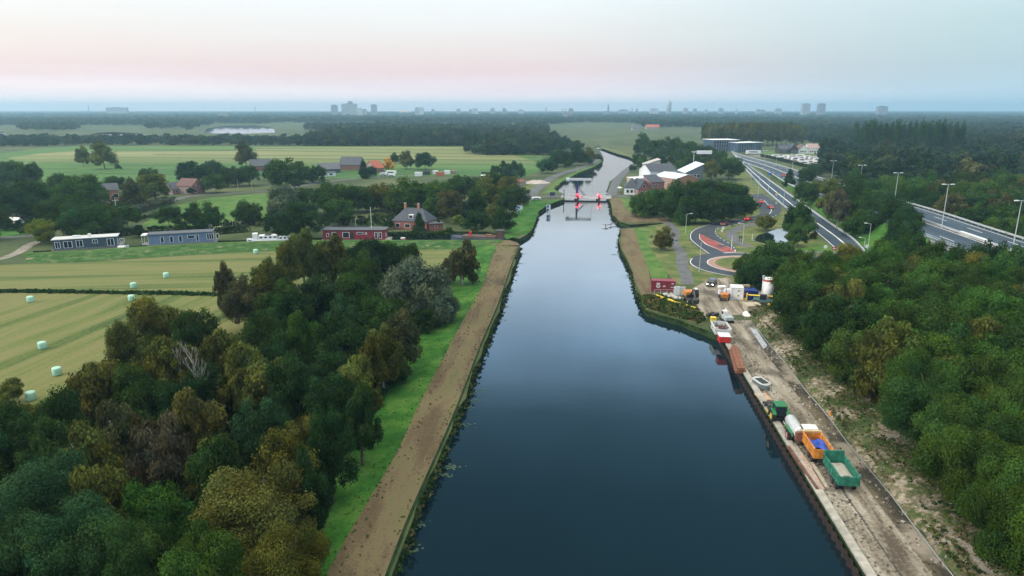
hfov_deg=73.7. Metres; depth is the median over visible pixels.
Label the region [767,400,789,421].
tractor
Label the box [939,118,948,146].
poplar tree
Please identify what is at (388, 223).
bush
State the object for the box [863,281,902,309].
oak tree
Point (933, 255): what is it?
oak tree
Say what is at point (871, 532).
drain hose
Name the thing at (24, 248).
lane
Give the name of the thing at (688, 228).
verge
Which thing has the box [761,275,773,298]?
silo
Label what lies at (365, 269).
birch tree
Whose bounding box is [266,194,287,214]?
birch tree
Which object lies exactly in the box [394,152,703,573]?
reeds
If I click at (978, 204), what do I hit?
alder tree
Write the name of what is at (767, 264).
oak tree
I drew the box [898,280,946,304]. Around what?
oak tree
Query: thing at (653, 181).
house
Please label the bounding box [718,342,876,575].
quay wall
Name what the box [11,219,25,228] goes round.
bush
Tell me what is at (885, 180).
oak tree
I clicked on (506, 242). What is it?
bank head
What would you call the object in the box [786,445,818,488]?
steel beam
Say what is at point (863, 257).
oak tree
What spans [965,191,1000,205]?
oak tree
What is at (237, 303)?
alder tree
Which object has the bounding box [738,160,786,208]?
guard rail
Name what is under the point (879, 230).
embankment
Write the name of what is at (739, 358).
steel pile
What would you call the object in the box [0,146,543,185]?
meadow
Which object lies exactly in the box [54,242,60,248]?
window
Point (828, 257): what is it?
oak tree
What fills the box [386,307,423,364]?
alder tree
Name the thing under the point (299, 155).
ditch
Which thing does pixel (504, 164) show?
birch tree
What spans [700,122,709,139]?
elm tree
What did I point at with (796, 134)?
elm tree
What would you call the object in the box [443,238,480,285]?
birch tree
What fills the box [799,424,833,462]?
dump truck
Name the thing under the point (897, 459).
weeds
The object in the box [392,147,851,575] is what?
canal water
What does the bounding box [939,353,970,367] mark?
birch tree
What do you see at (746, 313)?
cable drum
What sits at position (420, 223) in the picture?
conifer tree
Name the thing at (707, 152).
billboard
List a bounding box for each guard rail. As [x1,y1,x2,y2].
[732,151,1023,239]
[732,152,1011,250]
[735,155,793,186]
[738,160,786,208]
[759,173,864,250]
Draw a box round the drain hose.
[840,486,900,575]
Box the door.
[733,289,743,298]
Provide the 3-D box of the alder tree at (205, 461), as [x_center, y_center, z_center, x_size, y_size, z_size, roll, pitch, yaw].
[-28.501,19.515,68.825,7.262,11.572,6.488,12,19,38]
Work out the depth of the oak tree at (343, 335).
102.23 m
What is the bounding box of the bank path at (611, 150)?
[584,146,631,157]
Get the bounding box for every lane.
[0,234,123,259]
[0,235,32,237]
[174,175,414,200]
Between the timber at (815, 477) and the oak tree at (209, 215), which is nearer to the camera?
the timber at (815, 477)
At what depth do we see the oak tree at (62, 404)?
77.23 m
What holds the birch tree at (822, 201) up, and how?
on the ground at (620, 137)
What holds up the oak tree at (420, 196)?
on the ground at (620, 137)
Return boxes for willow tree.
[266,182,299,201]
[375,253,452,319]
[408,280,460,326]
[502,161,526,177]
[535,156,558,171]
[731,252,755,274]
[747,244,776,267]
[754,213,777,229]
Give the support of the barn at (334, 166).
on the meadow
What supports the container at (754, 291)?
on the work yard at (709, 300)
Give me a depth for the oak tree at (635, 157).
532.35 m
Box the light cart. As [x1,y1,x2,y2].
[717,285,725,295]
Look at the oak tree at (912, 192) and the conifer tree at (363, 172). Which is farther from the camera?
the conifer tree at (363, 172)
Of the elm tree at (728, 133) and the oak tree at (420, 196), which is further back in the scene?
the elm tree at (728, 133)
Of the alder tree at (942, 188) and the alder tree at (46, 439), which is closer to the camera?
the alder tree at (46, 439)
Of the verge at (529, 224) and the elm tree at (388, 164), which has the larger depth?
the elm tree at (388, 164)
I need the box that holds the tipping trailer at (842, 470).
[823,450,860,489]
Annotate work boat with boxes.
[752,376,770,390]
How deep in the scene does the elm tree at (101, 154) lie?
487.21 m
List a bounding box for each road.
[526,159,599,196]
[531,195,560,197]
[606,164,636,195]
[611,195,637,197]
[689,194,781,253]
[689,253,749,275]
[718,320,932,575]
[743,163,866,251]
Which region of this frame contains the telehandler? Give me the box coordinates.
[741,293,772,304]
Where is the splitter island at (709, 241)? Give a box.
[700,234,734,251]
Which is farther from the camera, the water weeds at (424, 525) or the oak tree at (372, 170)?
the oak tree at (372, 170)
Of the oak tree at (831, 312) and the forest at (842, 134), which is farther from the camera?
the forest at (842, 134)
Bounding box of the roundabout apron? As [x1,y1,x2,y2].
[708,256,740,271]
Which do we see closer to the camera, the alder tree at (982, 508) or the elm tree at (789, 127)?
the alder tree at (982, 508)
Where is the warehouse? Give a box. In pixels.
[639,163,676,176]
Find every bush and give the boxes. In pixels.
[0,218,13,229]
[0,377,24,403]
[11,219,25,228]
[18,402,40,418]
[102,224,120,234]
[130,226,144,235]
[176,224,190,229]
[185,187,194,193]
[190,220,207,229]
[316,213,331,226]
[381,366,412,380]
[382,220,393,227]
[411,308,438,331]
[438,258,454,277]
[441,226,454,235]
[450,215,463,222]
[459,218,470,226]
[564,160,572,166]
[629,164,637,169]
[733,274,739,282]
[809,232,817,238]
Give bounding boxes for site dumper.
[719,287,729,300]
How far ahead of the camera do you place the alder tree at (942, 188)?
298.34 m
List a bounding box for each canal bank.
[33,125,865,575]
[385,246,518,575]
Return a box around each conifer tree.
[358,161,370,178]
[411,212,427,236]
[673,197,690,225]
[781,168,795,186]
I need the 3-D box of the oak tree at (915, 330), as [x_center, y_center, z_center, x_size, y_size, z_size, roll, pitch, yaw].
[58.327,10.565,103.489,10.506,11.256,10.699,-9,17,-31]
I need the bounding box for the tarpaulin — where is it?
[809,439,828,449]
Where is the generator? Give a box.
[717,332,730,343]
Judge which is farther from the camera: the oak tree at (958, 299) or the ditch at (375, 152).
the ditch at (375, 152)
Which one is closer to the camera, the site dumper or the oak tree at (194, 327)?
the oak tree at (194, 327)
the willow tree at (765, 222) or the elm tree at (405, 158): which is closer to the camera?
the willow tree at (765, 222)
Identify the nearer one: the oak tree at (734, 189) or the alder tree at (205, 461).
the alder tree at (205, 461)
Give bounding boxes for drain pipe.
[758,329,953,575]
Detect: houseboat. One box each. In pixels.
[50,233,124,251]
[141,229,218,245]
[322,207,392,239]
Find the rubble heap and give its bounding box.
[526,180,549,183]
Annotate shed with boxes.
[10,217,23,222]
[325,171,335,175]
[515,179,525,185]
[627,176,642,181]
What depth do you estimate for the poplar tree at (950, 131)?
613.75 m
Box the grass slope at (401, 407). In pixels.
[301,245,496,575]
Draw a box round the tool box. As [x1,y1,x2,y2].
[710,316,715,321]
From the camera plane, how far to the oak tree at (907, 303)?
117.43 m
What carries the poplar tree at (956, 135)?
on the ground at (620, 137)
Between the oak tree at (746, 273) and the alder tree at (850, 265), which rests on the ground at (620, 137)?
the oak tree at (746, 273)
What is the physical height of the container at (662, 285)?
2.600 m
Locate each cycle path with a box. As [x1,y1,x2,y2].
[662,222,693,284]
[725,223,755,246]
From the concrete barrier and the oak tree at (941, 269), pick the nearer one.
the oak tree at (941, 269)
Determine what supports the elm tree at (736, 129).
on the ground at (620, 137)
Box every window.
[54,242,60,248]
[63,241,72,247]
[75,240,83,246]
[107,238,114,245]
[206,233,213,238]
[342,232,349,237]
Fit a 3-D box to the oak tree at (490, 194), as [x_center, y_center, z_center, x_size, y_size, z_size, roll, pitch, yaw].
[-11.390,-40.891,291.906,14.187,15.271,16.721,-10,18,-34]
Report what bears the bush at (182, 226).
on the ground at (620, 137)
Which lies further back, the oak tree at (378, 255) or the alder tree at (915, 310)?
the oak tree at (378, 255)
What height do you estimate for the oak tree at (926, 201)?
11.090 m
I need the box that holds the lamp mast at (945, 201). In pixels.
[941,184,954,227]
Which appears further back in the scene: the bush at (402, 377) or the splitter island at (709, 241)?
the splitter island at (709, 241)
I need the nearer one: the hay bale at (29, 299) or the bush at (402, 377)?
the bush at (402, 377)
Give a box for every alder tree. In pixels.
[0,405,30,423]
[11,414,68,479]
[92,403,159,427]
[99,509,185,575]
[103,319,146,365]
[111,362,162,416]
[121,476,197,545]
[124,294,185,349]
[148,377,175,400]
[185,433,255,510]
[218,272,266,326]
[236,308,286,357]
[247,425,321,483]
[253,277,316,334]
[288,440,335,538]
[320,292,364,348]
[329,271,381,326]
[338,379,383,465]
[357,321,381,331]
[380,241,402,278]
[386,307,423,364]
[398,242,421,266]
[436,190,464,217]
[673,159,686,169]
[703,159,721,178]
[791,181,819,203]
[834,241,863,264]
[839,257,887,276]
[842,209,882,234]
[876,259,906,280]
[881,181,896,190]
[900,303,927,332]
[907,419,1014,505]
[908,239,949,259]
[908,390,1004,475]
[915,332,957,358]
[923,279,957,301]
[935,183,949,193]
[946,171,975,183]
[950,444,1023,522]
[951,332,1002,362]
[953,202,990,220]
[955,473,1023,574]
[957,205,990,226]
[963,250,991,265]
[974,174,1002,182]
[984,260,1023,281]
[986,401,1023,423]
[1000,282,1023,295]
[1000,345,1023,366]
[1005,225,1023,240]
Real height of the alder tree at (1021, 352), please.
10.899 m
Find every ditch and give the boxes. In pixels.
[1,292,211,295]
[65,172,172,174]
[103,165,155,165]
[118,157,540,160]
[153,154,461,156]
[256,150,504,154]
[261,148,462,149]
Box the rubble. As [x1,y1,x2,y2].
[716,310,1017,575]
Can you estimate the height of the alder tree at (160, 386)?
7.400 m
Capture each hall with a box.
[642,158,660,165]
[677,161,703,179]
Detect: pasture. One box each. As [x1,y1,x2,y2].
[0,228,26,236]
[142,194,269,227]
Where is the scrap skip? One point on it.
(721, 326)
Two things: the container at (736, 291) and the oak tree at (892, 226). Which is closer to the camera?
the container at (736, 291)
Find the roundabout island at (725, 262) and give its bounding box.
[715,257,738,268]
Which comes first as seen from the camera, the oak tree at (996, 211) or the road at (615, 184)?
the oak tree at (996, 211)
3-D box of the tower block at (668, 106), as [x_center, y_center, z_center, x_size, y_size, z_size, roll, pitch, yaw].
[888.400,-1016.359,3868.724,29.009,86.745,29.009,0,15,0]
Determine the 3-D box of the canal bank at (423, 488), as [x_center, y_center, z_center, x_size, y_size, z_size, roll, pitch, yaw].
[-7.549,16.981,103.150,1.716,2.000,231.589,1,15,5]
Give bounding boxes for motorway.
[734,153,1023,251]
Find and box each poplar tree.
[852,121,859,144]
[857,120,866,143]
[863,119,874,144]
[871,118,877,144]
[876,121,882,141]
[881,122,889,141]
[889,120,894,140]
[892,119,902,144]
[900,121,907,142]
[906,121,912,139]
[910,120,918,139]
[916,118,926,144]
[924,121,931,141]
[927,120,935,141]
[933,120,942,145]
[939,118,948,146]
[946,121,953,144]
[950,121,961,144]
[958,119,966,144]
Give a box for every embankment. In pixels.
[748,164,929,245]
[750,307,1023,575]
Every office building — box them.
[703,139,737,151]
[728,141,763,151]
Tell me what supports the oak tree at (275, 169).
on the ground at (620, 137)
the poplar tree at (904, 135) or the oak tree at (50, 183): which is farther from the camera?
the poplar tree at (904, 135)
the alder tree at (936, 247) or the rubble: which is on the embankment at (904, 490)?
the rubble
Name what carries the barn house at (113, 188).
on the ground at (620, 137)
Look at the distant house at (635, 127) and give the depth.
1365.97 m
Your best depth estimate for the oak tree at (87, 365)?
95.65 m
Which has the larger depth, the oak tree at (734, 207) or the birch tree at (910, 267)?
the oak tree at (734, 207)
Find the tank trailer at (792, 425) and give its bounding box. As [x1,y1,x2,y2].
[783,414,802,441]
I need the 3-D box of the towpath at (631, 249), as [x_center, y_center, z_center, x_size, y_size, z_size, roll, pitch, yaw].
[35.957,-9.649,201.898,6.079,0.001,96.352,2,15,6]
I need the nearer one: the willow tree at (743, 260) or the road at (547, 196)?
the willow tree at (743, 260)
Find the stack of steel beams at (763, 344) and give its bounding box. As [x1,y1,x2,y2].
[749,327,766,348]
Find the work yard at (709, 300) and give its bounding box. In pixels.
[694,278,765,317]
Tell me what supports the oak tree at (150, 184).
on the ground at (620, 137)
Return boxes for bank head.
[490,240,518,244]
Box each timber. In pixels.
[793,443,812,468]
[800,455,824,490]
[810,462,828,489]
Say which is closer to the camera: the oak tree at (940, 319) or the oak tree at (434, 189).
the oak tree at (940, 319)
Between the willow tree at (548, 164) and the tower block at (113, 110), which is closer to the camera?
the willow tree at (548, 164)
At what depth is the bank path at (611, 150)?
710.40 m
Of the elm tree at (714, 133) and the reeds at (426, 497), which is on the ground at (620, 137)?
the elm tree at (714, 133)
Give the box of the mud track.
[741,320,954,575]
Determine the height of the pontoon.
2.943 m
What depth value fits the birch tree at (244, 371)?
90.53 m
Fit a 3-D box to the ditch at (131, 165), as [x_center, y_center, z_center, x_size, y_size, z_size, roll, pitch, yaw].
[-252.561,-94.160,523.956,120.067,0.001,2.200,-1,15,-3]
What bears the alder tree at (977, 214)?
on the ground at (620, 137)
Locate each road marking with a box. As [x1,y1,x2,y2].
[737,154,1023,242]
[742,162,843,242]
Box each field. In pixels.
[0,249,456,292]
[0,293,244,406]
[10,151,536,163]
[256,147,478,152]
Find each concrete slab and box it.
[743,302,760,306]
[743,304,761,308]
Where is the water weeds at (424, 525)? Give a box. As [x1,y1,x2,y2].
[407,241,630,552]
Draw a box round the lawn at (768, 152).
[762,151,814,154]
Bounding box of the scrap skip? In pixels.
[710,321,731,334]
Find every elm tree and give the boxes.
[87,140,118,168]
[234,141,257,165]
[382,157,395,169]
[398,150,413,168]
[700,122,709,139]
[705,122,712,138]
[708,124,718,138]
[718,123,727,138]
[722,123,733,138]
[732,122,739,141]
[736,122,746,141]
[744,121,750,141]
[746,122,753,141]
[749,122,760,141]
[759,121,769,144]
[763,123,774,145]
[768,121,776,144]
[772,122,780,144]
[776,123,788,144]
[786,122,796,143]
[789,124,802,144]
[796,123,805,144]
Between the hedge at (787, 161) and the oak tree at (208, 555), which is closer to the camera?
the oak tree at (208, 555)
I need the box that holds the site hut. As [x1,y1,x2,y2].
[674,286,685,295]
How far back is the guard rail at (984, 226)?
233.20 m
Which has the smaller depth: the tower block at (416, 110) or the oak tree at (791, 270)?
the oak tree at (791, 270)
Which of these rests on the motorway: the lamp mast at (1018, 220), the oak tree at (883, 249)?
the lamp mast at (1018, 220)
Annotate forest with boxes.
[0,111,1023,118]
[0,116,1023,131]
[0,125,1023,152]
[301,125,559,154]
[814,132,1023,182]
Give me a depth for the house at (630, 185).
344.99 m
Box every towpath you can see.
[326,243,517,575]
[610,198,669,222]
[621,228,651,294]
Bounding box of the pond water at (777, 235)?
[753,229,787,242]
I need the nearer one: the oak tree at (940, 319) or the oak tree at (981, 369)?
the oak tree at (981, 369)
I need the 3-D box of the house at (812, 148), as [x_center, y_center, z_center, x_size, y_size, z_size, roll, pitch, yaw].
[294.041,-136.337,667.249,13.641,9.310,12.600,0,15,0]
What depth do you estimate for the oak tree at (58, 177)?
339.17 m
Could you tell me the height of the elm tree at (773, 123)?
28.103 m
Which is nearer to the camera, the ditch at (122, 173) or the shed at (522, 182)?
the shed at (522, 182)
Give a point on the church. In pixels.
(606, 112)
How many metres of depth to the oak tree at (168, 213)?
246.46 m
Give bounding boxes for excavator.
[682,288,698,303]
[720,308,733,322]
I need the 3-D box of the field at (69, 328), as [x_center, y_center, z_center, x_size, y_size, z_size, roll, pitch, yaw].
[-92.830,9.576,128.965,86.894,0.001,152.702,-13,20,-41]
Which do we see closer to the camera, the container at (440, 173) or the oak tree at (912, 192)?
the oak tree at (912, 192)
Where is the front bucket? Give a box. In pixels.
[762,401,772,406]
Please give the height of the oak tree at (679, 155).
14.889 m
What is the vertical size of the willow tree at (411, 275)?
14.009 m
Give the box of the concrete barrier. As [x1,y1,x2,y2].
[960,231,987,241]
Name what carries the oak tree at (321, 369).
on the wood floor
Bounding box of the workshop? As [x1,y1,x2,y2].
[656,171,697,190]
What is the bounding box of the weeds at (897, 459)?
[749,304,1022,575]
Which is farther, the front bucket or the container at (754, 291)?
the container at (754, 291)
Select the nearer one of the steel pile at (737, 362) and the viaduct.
the steel pile at (737, 362)
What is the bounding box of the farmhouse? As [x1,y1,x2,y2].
[366,160,383,172]
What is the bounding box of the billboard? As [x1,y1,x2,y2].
[697,150,711,162]
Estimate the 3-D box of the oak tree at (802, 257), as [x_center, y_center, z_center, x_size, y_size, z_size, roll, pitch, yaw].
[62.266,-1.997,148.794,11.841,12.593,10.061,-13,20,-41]
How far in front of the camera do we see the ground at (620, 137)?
451.66 m
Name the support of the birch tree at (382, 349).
on the wood floor
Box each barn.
[249,159,270,170]
[317,162,340,172]
[339,157,363,169]
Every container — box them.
[423,171,430,174]
[436,172,444,175]
[651,278,675,291]
[730,284,744,299]
[743,287,751,299]
[749,288,758,299]
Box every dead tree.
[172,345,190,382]
[178,340,209,378]
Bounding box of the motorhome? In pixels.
[385,171,396,174]
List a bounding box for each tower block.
[106,107,128,113]
[331,105,337,114]
[341,101,357,114]
[371,104,377,114]
[415,107,418,114]
[419,107,423,114]
[472,108,477,113]
[618,109,627,113]
[649,108,658,113]
[666,101,671,113]
[718,108,723,113]
[774,108,781,113]
[800,103,810,114]
[816,103,825,114]
[876,106,887,114]
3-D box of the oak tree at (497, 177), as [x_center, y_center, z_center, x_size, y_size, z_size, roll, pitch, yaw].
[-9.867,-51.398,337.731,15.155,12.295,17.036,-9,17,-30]
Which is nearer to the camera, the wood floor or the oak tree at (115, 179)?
the wood floor
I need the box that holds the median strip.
[732,153,995,246]
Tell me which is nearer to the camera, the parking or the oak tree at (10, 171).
the oak tree at (10, 171)
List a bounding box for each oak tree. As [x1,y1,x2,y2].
[0,160,28,186]
[0,180,37,217]
[0,210,13,236]
[0,395,37,479]
[0,445,87,529]
[0,457,11,482]
[0,496,57,575]
[15,179,53,213]
[17,160,43,183]
[17,488,132,575]
[24,217,58,243]
[31,192,84,235]
[32,381,94,437]
[34,179,59,186]
[44,172,72,184]
[47,173,111,204]
[54,197,114,235]
[77,360,120,397]
[99,176,125,189]
[100,201,127,227]
[118,206,141,226]
[135,173,172,199]
[138,167,157,176]
[150,205,182,225]
[152,377,203,434]
[154,513,248,575]
[167,307,221,348]
[174,160,206,179]
[177,201,202,224]
[177,361,230,415]
[186,456,320,569]
[194,201,225,228]
[196,167,215,179]
[200,174,229,192]
[201,159,224,173]
[219,165,243,186]
[229,199,252,224]
[229,395,291,468]
[236,165,260,185]
[237,519,331,575]
[240,202,262,224]
[258,339,302,365]
[262,164,268,178]
[262,212,280,232]
[263,351,320,421]
[264,157,309,187]
[275,212,291,235]
[276,200,322,234]
[294,162,311,180]
[296,271,338,325]
[297,188,315,206]
[300,369,357,428]
[304,406,359,502]
[306,165,326,182]
[306,180,332,212]
[306,348,350,384]
[308,313,372,368]
[316,183,359,208]
[322,198,355,224]
[342,186,372,212]
[344,237,391,279]
[352,294,413,328]
[356,194,378,211]
[365,182,392,210]
[367,166,376,176]
[380,175,419,212]
[380,194,398,210]
[389,152,398,162]
[409,179,427,205]
[413,152,436,169]
[421,179,455,201]
[422,197,441,215]
[446,174,479,202]
[462,187,487,215]
[462,210,491,233]
[466,174,501,205]
[477,172,505,185]
[490,165,499,173]
[490,206,514,229]
[495,187,516,211]
[497,176,521,193]
[512,187,531,203]
[547,148,569,164]
[556,140,570,149]
[561,151,575,164]
[570,140,584,150]
[570,145,588,164]
[584,146,597,161]
[628,192,658,217]
[632,153,646,162]
[633,132,649,154]
[634,154,647,166]
[642,139,665,156]
[643,188,673,214]
[650,148,667,162]
[651,225,675,249]
[656,136,683,158]
[658,197,677,219]
[663,178,688,204]
[667,149,689,165]
[675,141,704,157]
[679,178,706,199]
[683,153,706,169]
[685,195,713,222]
[688,178,727,200]
[697,144,715,161]
[698,191,731,223]
[707,149,727,165]
[712,182,747,197]
[717,156,746,179]
[722,193,741,220]
[733,184,750,195]
[733,195,756,216]
[736,265,768,289]
[751,256,784,282]
[762,239,794,258]
[767,250,814,292]
[768,274,830,335]
[769,256,792,265]
[774,285,780,295]
[777,246,803,257]
[778,259,829,291]
[784,226,809,246]
[789,216,818,233]
[792,312,834,360]
[793,267,817,292]
[797,166,819,181]
[799,290,879,362]
[804,249,846,268]
[806,265,868,307]
[807,162,824,175]
[811,178,828,192]
[820,325,868,383]
[821,199,853,221]
[832,174,861,200]
[839,208,865,233]
[839,268,884,280]
[844,165,866,185]
[847,186,879,215]
[850,251,870,267]
[855,303,915,332]
[859,251,901,270]
[862,188,892,211]
[862,271,906,292]
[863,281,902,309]
[864,302,879,321]
[867,238,907,265]
[867,319,924,338]
[873,198,927,227]
[876,174,904,186]
[876,358,971,444]
[877,189,896,219]
[877,345,966,414]
[878,208,902,243]
[886,297,923,309]
[887,182,925,192]
[890,183,926,205]
[894,219,926,252]
[895,176,939,193]
[897,271,950,296]
[898,227,927,260]
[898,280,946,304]
[901,259,962,289]
[903,255,948,273]
[910,177,940,192]
[914,192,938,209]
[915,297,973,340]
[919,329,964,349]
[920,297,976,316]
[923,251,941,259]
[924,169,943,181]
[939,181,969,195]
[940,241,993,264]
[941,181,968,194]
[943,260,986,288]
[944,353,999,395]
[948,191,967,198]
[948,282,989,310]
[952,268,1021,304]
[958,284,1023,316]
[960,309,994,320]
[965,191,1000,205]
[965,197,989,206]
[966,372,1023,414]
[967,180,999,191]
[968,345,1023,378]
[969,410,1023,449]
[974,238,1010,258]
[979,251,1020,273]
[981,211,1016,223]
[981,215,1015,234]
[983,484,1023,575]
[984,201,1017,216]
[987,310,1023,321]
[991,359,1023,382]
[993,366,1023,388]
[994,193,1023,201]
[997,173,1022,182]
[997,243,1023,268]
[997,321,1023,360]
[1008,209,1018,216]
[1008,215,1023,228]
[1012,265,1023,287]
[1013,206,1023,218]
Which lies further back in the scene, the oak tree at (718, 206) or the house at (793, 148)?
the house at (793, 148)
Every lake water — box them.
[96,132,211,135]
[101,126,274,133]
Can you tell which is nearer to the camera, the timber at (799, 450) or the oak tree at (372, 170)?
the timber at (799, 450)
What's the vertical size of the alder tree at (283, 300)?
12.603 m
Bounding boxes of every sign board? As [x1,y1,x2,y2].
[515,205,522,213]
[546,205,550,212]
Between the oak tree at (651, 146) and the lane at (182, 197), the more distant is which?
the oak tree at (651, 146)
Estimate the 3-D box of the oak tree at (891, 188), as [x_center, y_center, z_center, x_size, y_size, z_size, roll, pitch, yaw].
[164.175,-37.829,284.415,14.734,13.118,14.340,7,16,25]
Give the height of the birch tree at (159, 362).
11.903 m
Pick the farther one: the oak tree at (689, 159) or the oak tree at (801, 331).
the oak tree at (689, 159)
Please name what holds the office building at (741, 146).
on the ground at (620, 137)
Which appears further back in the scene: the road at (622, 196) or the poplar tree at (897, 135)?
the poplar tree at (897, 135)
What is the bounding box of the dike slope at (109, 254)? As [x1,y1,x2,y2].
[25,240,502,262]
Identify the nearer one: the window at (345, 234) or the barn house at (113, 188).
the window at (345, 234)
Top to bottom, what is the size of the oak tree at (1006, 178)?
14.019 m
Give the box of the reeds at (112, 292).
[0,288,217,296]
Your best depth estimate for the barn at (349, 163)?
483.24 m
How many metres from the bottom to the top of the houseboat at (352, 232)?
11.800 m
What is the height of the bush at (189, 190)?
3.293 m
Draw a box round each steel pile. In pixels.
[729,349,738,373]
[731,346,740,370]
[734,346,744,370]
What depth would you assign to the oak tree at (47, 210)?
223.09 m
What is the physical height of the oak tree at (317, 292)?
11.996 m
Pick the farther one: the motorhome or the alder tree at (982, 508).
the motorhome
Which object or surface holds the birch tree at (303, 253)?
on the field at (193, 273)
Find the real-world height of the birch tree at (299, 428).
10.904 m
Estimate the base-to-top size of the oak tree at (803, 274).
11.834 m
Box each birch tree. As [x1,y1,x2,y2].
[49,419,127,472]
[58,357,121,421]
[67,460,144,524]
[74,145,89,165]
[95,398,143,465]
[118,176,146,205]
[121,407,193,489]
[131,344,152,370]
[140,334,202,384]
[168,386,228,453]
[180,435,243,506]
[182,344,201,357]
[199,327,242,373]
[212,260,236,310]
[216,341,282,413]
[249,255,289,296]
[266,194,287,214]
[269,412,320,463]
[270,356,289,368]
[275,228,329,284]
[275,243,295,281]
[283,310,321,364]
[315,232,347,283]
[322,352,383,412]
[336,249,383,287]
[357,321,408,388]
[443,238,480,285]
[485,201,505,222]
[499,160,508,173]
[782,200,811,233]
[800,291,833,334]
[814,190,834,220]
[815,277,866,302]
[819,178,838,193]
[823,187,851,228]
[828,267,850,279]
[847,315,923,398]
[854,343,904,404]
[901,254,922,267]
[902,262,928,272]
[926,184,941,195]
[930,194,945,210]
[932,191,970,220]
[935,178,950,187]
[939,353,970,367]
[945,179,969,192]
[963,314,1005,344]
[979,178,996,182]
[983,192,1022,215]
[987,189,998,195]
[1015,176,1023,187]
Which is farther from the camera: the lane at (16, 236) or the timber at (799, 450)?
the lane at (16, 236)
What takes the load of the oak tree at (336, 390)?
on the wood floor
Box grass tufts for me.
[323,244,516,575]
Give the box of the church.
[603,103,608,113]
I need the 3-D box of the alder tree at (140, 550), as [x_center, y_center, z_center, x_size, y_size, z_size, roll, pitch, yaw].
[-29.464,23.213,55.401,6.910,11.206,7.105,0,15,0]
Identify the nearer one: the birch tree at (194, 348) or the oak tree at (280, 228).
the birch tree at (194, 348)
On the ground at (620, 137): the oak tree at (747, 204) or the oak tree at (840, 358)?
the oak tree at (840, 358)
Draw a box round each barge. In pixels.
[247,233,291,240]
[451,229,505,239]
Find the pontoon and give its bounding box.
[117,243,128,247]
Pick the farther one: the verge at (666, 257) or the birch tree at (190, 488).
the verge at (666, 257)
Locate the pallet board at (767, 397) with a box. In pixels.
[754,393,771,400]
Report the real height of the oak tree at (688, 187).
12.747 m
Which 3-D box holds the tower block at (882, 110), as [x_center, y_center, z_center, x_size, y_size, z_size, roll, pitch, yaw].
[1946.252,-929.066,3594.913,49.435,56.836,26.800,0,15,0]
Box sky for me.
[0,0,1023,111]
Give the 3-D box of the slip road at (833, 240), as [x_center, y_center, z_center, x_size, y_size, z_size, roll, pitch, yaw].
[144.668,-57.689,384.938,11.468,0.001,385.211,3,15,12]
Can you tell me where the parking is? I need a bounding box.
[746,154,818,163]
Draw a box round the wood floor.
[93,274,451,515]
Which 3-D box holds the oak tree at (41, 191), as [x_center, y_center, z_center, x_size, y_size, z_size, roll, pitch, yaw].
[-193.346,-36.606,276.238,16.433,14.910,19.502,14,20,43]
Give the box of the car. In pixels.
[706,278,716,286]
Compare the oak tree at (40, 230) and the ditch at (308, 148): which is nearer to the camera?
the oak tree at (40, 230)
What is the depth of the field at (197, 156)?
608.62 m
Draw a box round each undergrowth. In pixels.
[8,285,417,557]
[10,184,519,233]
[629,200,761,214]
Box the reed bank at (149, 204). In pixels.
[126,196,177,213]
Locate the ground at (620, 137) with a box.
[0,115,943,575]
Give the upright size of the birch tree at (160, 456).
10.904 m
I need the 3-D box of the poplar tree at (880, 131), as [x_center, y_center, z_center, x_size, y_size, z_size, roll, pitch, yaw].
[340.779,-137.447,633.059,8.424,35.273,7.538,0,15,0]
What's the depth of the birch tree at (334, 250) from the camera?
164.99 m
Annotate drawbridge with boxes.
[561,178,610,200]
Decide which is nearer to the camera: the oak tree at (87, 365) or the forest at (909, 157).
the oak tree at (87, 365)
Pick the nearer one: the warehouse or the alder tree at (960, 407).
the alder tree at (960, 407)
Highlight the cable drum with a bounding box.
[742,311,749,316]
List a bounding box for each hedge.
[78,228,132,235]
[214,225,250,233]
[387,230,454,237]
[760,154,809,166]
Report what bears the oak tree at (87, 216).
on the ground at (620, 137)
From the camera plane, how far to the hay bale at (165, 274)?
174.86 m
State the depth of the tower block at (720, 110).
4163.97 m
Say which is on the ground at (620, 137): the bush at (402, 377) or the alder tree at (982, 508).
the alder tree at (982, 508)
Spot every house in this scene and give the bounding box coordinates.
[100,183,118,199]
[165,181,179,194]
[175,178,204,194]
[391,203,436,229]
[624,178,636,194]
[631,125,639,130]
[634,178,650,194]
[643,174,664,191]
[645,125,658,128]
[775,145,788,153]
[788,144,797,153]
[796,144,808,153]
[805,144,819,153]
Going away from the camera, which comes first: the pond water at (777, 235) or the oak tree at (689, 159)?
the pond water at (777, 235)
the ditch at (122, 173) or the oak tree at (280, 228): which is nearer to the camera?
the oak tree at (280, 228)
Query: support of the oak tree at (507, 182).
on the ground at (620, 137)
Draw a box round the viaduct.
[926,233,960,252]
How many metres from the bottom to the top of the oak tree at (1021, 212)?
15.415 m
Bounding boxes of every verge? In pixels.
[504,200,542,238]
[520,199,561,233]
[521,184,536,194]
[543,161,601,192]
[620,198,676,222]
[635,227,666,278]
[640,292,703,324]
[648,165,835,284]
[676,210,754,237]
[799,244,836,253]
[838,226,873,253]
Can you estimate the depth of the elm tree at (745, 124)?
822.22 m
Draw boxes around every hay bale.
[24,390,36,400]
[26,296,33,302]
[37,341,46,349]
[51,366,61,375]
[128,294,134,300]
[130,282,136,287]
[163,272,168,277]
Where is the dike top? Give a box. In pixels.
[25,240,491,253]
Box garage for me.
[428,221,443,230]
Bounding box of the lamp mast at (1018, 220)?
[1013,200,1023,244]
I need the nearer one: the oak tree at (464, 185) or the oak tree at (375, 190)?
the oak tree at (375, 190)

